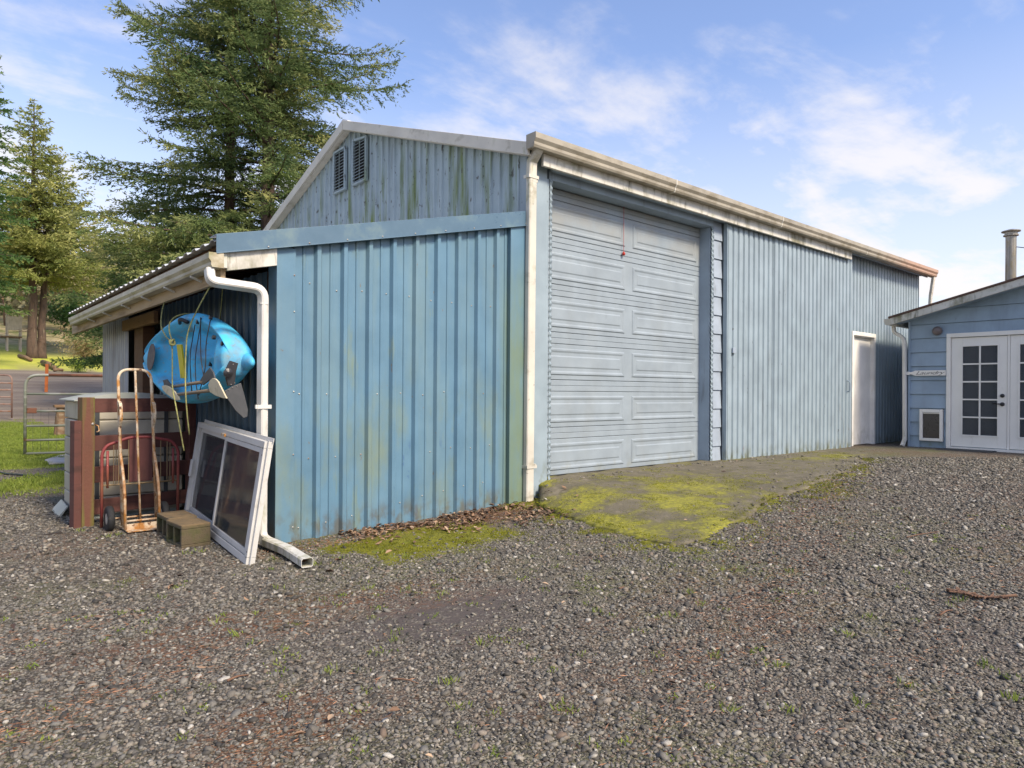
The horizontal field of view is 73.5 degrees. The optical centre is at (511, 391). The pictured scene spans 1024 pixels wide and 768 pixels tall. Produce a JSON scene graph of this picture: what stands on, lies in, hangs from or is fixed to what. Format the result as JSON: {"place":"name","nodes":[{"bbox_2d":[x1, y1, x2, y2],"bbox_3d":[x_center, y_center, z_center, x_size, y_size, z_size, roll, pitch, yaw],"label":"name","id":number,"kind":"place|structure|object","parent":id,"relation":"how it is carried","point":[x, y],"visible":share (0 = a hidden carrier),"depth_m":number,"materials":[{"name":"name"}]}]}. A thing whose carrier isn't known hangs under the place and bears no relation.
{"place":"outdoors","nodes":[
{"label":"outdoors","id":0,"kind":"place"},
{"bbox_2d":[0,308,1023,767],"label":"ground","id":1,"kind":"structure","parent":0,"point":[16,368],"depth_m":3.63,"materials":[{"name":"grey gravel"}]},
{"bbox_2d":[0,374,12,417],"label":"pipe gate","id":2,"kind":"structure","parent":1,"relation":"on","point":[11,396],"depth_m":25.04,"materials":[{"name":"metal"}]},
{"bbox_2d":[0,303,27,351],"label":"wooden tower","id":3,"kind":"structure","parent":1,"relation":"on","point":[13,322],"depth_m":59.69,"materials":[{"name":"grey wood"}]},
{"bbox_2d":[0,55,39,316],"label":"fir tree","id":4,"kind":"object","parent":1,"relation":"on","point":[3,283],"visible":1,"depth_m":47.77,"materials":[{"name":"green plant"}]},
{"bbox_2d":[17,354,32,360],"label":"fallen log","id":5,"kind":"object","parent":1,"relation":"on","point":[24,357],"visible":1,"depth_m":54.74,"materials":[{"name":"brown wood"}]},
{"bbox_2d":[1,224,52,325],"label":"background tree","id":6,"kind":"object","parent":1,"relation":"on","point":[2,298],"visible":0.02,"depth_m":76.36,"materials":[{"name":"green plant"}]},
{"bbox_2d":[0,471,56,478],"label":"garden hose","id":7,"kind":"object","parent":1,"relation":"on","point":[18,474],"visible":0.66,"depth_m":9.79,"materials":[{"name":"rubber"}]},
{"bbox_2d":[0,418,67,498],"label":"yard grass","id":8,"kind":"structure","parent":1,"relation":"on","point":[15,452],"depth_m":12.24,"materials":[{"name":"green plant"}]},
{"bbox_2d":[45,455,64,464],"bbox_3d":[-7.825,1.168,11.955,0.471,0.030,1.707,0,0,-21],"label":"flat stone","id":9,"kind":"object","parent":8,"relation":"on","point":[56,460],"visible":0.38,"depth_m":11.55,"materials":[{"name":"grey stone"}]},
{"bbox_2d":[44,364,48,391],"bbox_3d":[-25.392,-0.708,37.386,0.180,1.620,0.106,0,0,-29],"label":"marker post","id":10,"kind":"object","parent":1,"relation":"on","point":[46,377],"visible":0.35,"depth_m":37.34,"materials":[{"name":"orange wood"}]},
{"bbox_2d":[40,360,56,368],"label":"fallen log","id":11,"kind":"object","parent":1,"relation":"on","point":[49,363],"visible":0.62,"depth_m":51.23,"materials":[{"name":"brown wood"}]},
{"bbox_2d":[0,150,114,358],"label":"fir tree","id":12,"kind":"object","parent":1,"relation":"on","point":[41,341],"visible":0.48,"depth_m":57.26,"materials":[{"name":"green plant"}]},
{"bbox_2d":[53,368,63,371],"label":"fallen log","id":13,"kind":"object","parent":1,"relation":"on","point":[57,369],"visible":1,"depth_m":49.13,"materials":[{"name":"brown wood"}]},
{"bbox_2d":[0,97,117,357],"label":"fir tree","id":14,"kind":"object","parent":1,"relation":"on","point":[40,242],"visible":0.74,"depth_m":56.33,"materials":[{"name":"green plant"}]},
{"bbox_2d":[53,405,66,434],"bbox_3d":[-11.822,0.779,18.150,0.544,0.883,0.293,0,0,-41],"label":"old wooden brace","id":15,"kind":"object","parent":1,"relation":"on","point":[61,417],"visible":0.45,"depth_m":17.98,"materials":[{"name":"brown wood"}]},
{"bbox_2d":[15,184,106,303],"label":"background tree","id":16,"kind":"object","parent":1,"relation":"on","point":[65,232],"depth_m":88.92,"materials":[{"name":"green plant"}]},
{"bbox_2d":[23,374,102,454],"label":"pipe gate","id":17,"kind":"structure","parent":1,"relation":"on","point":[26,410],"depth_m":12.55,"materials":[{"name":"grey metal"}]},
{"bbox_2d":[0,248,126,326],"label":"wooded hillside","id":18,"kind":"structure","parent":1,"relation":"on","point":[19,305],"depth_m":85.22,"materials":[{"name":"green plant"}]},
{"bbox_2d":[40,285,101,345],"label":"background tree","id":19,"kind":"object","parent":1,"relation":"on","point":[65,310],"visible":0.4,"depth_m":64.90,"materials":[{"name":"green plant"}]},
{"bbox_2d":[37,240,110,336],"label":"background tree","id":20,"kind":"object","parent":1,"relation":"on","point":[63,289],"visible":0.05,"depth_m":73.93,"materials":[{"name":"green plant"}]},
{"bbox_2d":[48,324,102,361],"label":"brown bush","id":21,"kind":"object","parent":1,"relation":"on","point":[83,348],"visible":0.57,"depth_m":54.72,"materials":[{"name":"beige plant"}]},
{"bbox_2d":[67,358,91,372],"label":"green shrub","id":22,"kind":"object","parent":1,"relation":"on","point":[78,366],"visible":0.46,"depth_m":49.77,"materials":[{"name":"green plant"}]},
{"bbox_2d":[57,222,124,301],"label":"background tree","id":23,"kind":"object","parent":1,"relation":"on","point":[86,249],"visible":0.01,"depth_m":81.25,"materials":[{"name":"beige plant"}]},
{"bbox_2d":[74,239,146,295],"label":"background tree","id":24,"kind":"object","parent":1,"relation":"on","point":[101,292],"visible":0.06,"depth_m":75.65,"materials":[{"name":"green plant"}]},
{"bbox_2d":[37,172,191,372],"bbox_3d":[-17.931,-4.884,33.370,8.206,12.015,9.111,0,0,-41],"label":"fir tree","id":25,"kind":"object","parent":1,"relation":"on","point":[94,360],"visible":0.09,"depth_m":32.70,"materials":[{"name":"green plant"}]},
{"bbox_2d":[52,392,182,518],"bbox_3d":[-4.065,0.617,7.057,1.075,1.230,0.930,0,0,-41],"label":"storage box","id":26,"kind":"object","parent":1,"relation":"on","point":[107,422],"visible":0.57,"depth_m":6.82,"materials":[{"name":"beige plastic"}]},
{"bbox_2d":[69,397,195,527],"bbox_3d":[-3.584,0.652,6.562,0.114,1.205,1.132,0,0,36],"label":"board fence","id":27,"kind":"object","parent":1,"relation":"on","point":[86,443],"visible":0.62,"depth_m":6.30,"materials":[{"name":"red wood"}]},
{"bbox_2d":[104,368,169,532],"bbox_3d":[-3.337,0.505,6.129,0.494,1.444,0.453,0,0,-41],"label":"hand truck","id":28,"kind":"object","parent":1,"relation":"on","point":[110,518],"visible":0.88,"depth_m":6.14,"materials":[{"name":"beige metal"}]},
{"bbox_2d":[100,435,179,527],"bbox_3d":[-3.432,0.815,6.342,0.661,0.823,0.027,0,0,-41],"label":"bed headboard","id":29,"kind":"object","parent":1,"relation":"on","point":[145,450],"visible":0.91,"depth_m":6.33,"materials":[{"name":"brown metal"}]},
{"bbox_2d":[157,510,196,538],"bbox_3d":[-2.868,1.141,5.860,0.231,0.194,0.359,0,0,-41],"label":"concrete block","id":30,"kind":"object","parent":1,"relation":"on","point":[162,517],"depth_m":5.84,"materials":[{"name":"beige concrete"}]},
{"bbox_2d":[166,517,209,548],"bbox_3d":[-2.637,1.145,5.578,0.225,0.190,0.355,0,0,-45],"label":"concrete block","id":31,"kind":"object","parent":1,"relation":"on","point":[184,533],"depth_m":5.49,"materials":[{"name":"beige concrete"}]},
{"bbox_2d":[53,0,341,338],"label":"fir tree","id":32,"kind":"object","parent":1,"relation":"on","point":[182,180],"visible":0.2,"depth_m":27.41,"materials":[{"name":"green plant"}]},
{"bbox_2d":[43,0,413,352],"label":"fir tree","id":33,"kind":"object","parent":1,"relation":"on","point":[270,177],"visible":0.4,"depth_m":26.35,"materials":[{"name":"green plant"}]},
{"bbox_2d":[184,420,273,565],"bbox_3d":[-2.424,0.775,5.740,0.184,1.017,2.078,0,0,-37],"label":"sliding window","id":34,"kind":"structure","parent":1,"relation":"on","point":[229,468],"depth_m":5.48,"materials":[{"name":"white metal"}]},
{"bbox_2d":[227,674,248,681],"bbox_3d":[-1.184,1.231,2.961,0.012,0.015,0.098,0,0,39],"label":"fallen twig","id":35,"kind":"object","parent":1,"relation":"on","point":[232,678],"visible":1,"depth_m":2.95,"materials":[{"name":"brown wood"}]},
{"bbox_2d":[392,678,418,683],"bbox_3d":[-0.456,1.234,2.934,0.126,0.013,0.008,0,0,16],"label":"fallen twig","id":36,"kind":"object","parent":1,"relation":"on","point":[403,679],"visible":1,"depth_m":2.94,"materials":[{"name":"brown wood"}]},
{"bbox_2d":[0,470,974,756],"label":"fallen leaves","id":37,"kind":"object","parent":1,"relation":"on","point":[472,520],"visible":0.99,"depth_m":6.09,"materials":[{"name":"brown plant"}]},
{"bbox_2d":[68,119,937,567],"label":"metal barn","id":38,"kind":"structure","parent":1,"relation":"on","point":[428,323],"depth_m":7.97,"materials":[{"name":"blue metal"}]},
{"bbox_2d":[160,302,184,450],"bbox_3d":[-3.039,-0.234,6.075,0.095,1.418,1.302,0,0,-33],"label":"hanging rope","id":39,"kind":"object","parent":38,"relation":"hanging from","point":[171,344],"visible":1,"depth_m":5.80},
{"bbox_2d":[168,313,190,338],"bbox_3d":[-2.933,-0.570,6.029,0.109,0.282,0.364,0,0,5],"label":"rope strap","id":40,"kind":"object","parent":39,"relation":"attached to","point":[171,320],"visible":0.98,"depth_m":5.98,"materials":[{"name":"fabric"}]},
{"bbox_2d":[185,287,209,434],"bbox_3d":[-2.555,-0.280,5.566,0.208,1.248,0.123,0,0,-41],"label":"hanging rope","id":41,"kind":"object","parent":38,"relation":"hanging from","point":[185,358],"visible":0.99,"depth_m":5.51,"materials":[{"name":"fabric"}]},
{"bbox_2d":[220,289,222,319],"bbox_3d":[-2.501,-0.806,5.906,0.013,0.373,0.483,0,0,-26],"label":"hanging rope","id":42,"kind":"object","parent":38,"relation":"hanging from","point":[221,304],"visible":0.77,"depth_m":5.96,"materials":[{"name":"green fabric"}]},
{"bbox_2d":[143,313,254,417],"bbox_3d":[-2.781,-0.248,6.093,1.960,0.897,0.368,0,0,45],"label":"kayak","id":43,"kind":"object","parent":42,"relation":"hanging from","point":[221,349],"visible":0.84,"depth_m":5.86,"materials":[{"name":"blue plastic"}]},
{"bbox_2d":[163,368,215,387],"bbox_3d":[-2.708,-0.108,5.716,0.028,0.164,1.453,0,0,-41],"label":"dark paddle","id":44,"kind":"object","parent":43,"relation":"attached to","point":[208,375],"visible":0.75,"depth_m":5.39,"materials":[{"name":"grey plastic"}]},
{"bbox_2d":[162,378,226,400],"bbox_3d":[-2.575,-0.016,5.515,0.029,0.179,1.716,0,0,-41],"label":"cream paddle","id":45,"kind":"object","parent":43,"relation":"attached to","point":[215,387],"visible":0.98,"depth_m":5.17,"materials":[{"name":"beige plastic"}]},
{"bbox_2d":[547,187,699,475],"bbox_3d":[1.466,-0.666,8.768,3.190,3.353,0.115,0,0,-41],"label":"garage door","id":46,"kind":"structure","parent":38,"relation":"in","point":[624,385],"depth_m":8.68,"materials":[{"name":"grey metal"}]},
{"bbox_2d":[722,223,851,459],"bbox_3d":[4.613,-0.694,11.108,4.107,3.487,0.124,0,0,-41],"label":"sliding door","id":47,"kind":"structure","parent":38,"relation":"in","point":[787,306],"depth_m":10.84,"materials":[{"name":"blue metal"}]},
{"bbox_2d":[853,337,869,444],"bbox_3d":[6.624,-0.020,13.081,0.910,2.032,0.038,0,0,-41],"label":"side door","id":48,"kind":"structure","parent":38,"relation":"in","point":[861,428],"depth_m":13.11,"materials":[{"name":"white paint"}]},
{"bbox_2d":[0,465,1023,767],"bbox_3d":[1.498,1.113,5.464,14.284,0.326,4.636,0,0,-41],"label":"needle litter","id":49,"kind":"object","parent":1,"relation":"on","point":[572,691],"visible":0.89,"depth_m":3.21,"materials":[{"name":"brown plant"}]},
{"bbox_2d":[0,507,1023,767],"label":"weeds","id":50,"kind":"object","parent":1,"relation":"on","point":[562,709],"visible":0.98,"depth_m":3.35,"materials":[{"name":"green plant"}]},
{"bbox_2d":[296,475,881,585],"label":"moss tufts","id":51,"kind":"object","parent":1,"relation":"on","point":[425,540],"visible":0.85,"depth_m":5.59,"materials":[{"name":"green plant"}]},
{"bbox_2d":[538,448,867,545],"bbox_3d":[3.402,1.146,8.783,7.801,0.358,2.520,0,0,-41],"label":"concrete apron","id":52,"kind":"object","parent":1,"relation":"on","point":[668,519],"visible":0.88,"depth_m":7.14,"materials":[{"name":"grey concrete"}]},
{"bbox_2d":[545,451,857,535],"bbox_3d":[3.228,1.070,8.515,6.994,0.228,2.206,0,0,-41],"label":"apron moss","id":53,"kind":"object","parent":52,"relation":"on","point":[696,484],"visible":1,"depth_m":7.37,"materials":[{"name":"green plant"}]},
{"bbox_2d":[796,457,883,500],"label":"apron edge grass","id":54,"kind":"structure","parent":1,"relation":"on","point":[858,468],"depth_m":7.68,"materials":[{"name":"green plant"}]},
{"bbox_2d":[884,229,1023,452],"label":"blue house","id":55,"kind":"structure","parent":1,"relation":"on","point":[971,343],"depth_m":12.03,"materials":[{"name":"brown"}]},
{"bbox_2d":[907,370,945,375],"bbox_3d":[7.508,-0.346,12.511,0.020,0.096,0.724,0,0,-41],"label":"laundry sign","id":56,"kind":"object","parent":55,"relation":"attached to","point":[929,373],"visible":1,"depth_m":12.44,"materials":[{"name":"white paint"}]},
{"bbox_2d":[919,409,943,441],"bbox_3d":[7.611,0.601,12.435,0.080,0.575,0.375,0,0,-41],"label":"pet door","id":57,"kind":"structure","parent":55,"relation":"in","point":[931,423],"depth_m":12.41,"materials":[{"name":"white paint"}]},
{"bbox_2d":[951,336,1007,448],"bbox_3d":[8.085,0.003,11.887,0.096,1.917,0.828,0,0,-41],"label":"glazed door","id":58,"kind":"structure","parent":55,"relation":"in","point":[979,370],"depth_m":11.88,"materials":[{"name":"white paint"}]},
{"bbox_2d":[1010,335,1023,449],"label":"glazed door","id":59,"kind":"structure","parent":55,"relation":"in","point":[1016,341],"depth_m":11.47,"materials":[{"name":"white paint"}]},
{"bbox_2d":[936,448,996,452],"bbox_3d":[7.791,1.005,11.764,0.460,0.018,0.780,0,0,-41],"label":"doormat","id":60,"kind":"object","parent":1,"relation":"on","point":[970,450],"visible":0.93,"depth_m":11.69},
{"bbox_2d":[946,587,1017,598],"bbox_3d":[2.710,1.173,3.954,0.347,0.030,0.170,0,0,30],"label":"fallen twig","id":61,"kind":"object","parent":1,"relation":"on","point":[959,591],"visible":1,"depth_m":3.96,"materials":[{"name":"brown wood"}]},
{"bbox_2d":[0,0,1023,306],"label":"sky","id":62,"kind":"structure","parent":0,"point":[895,127],"materials":[{"name":"blue"}]}
]}

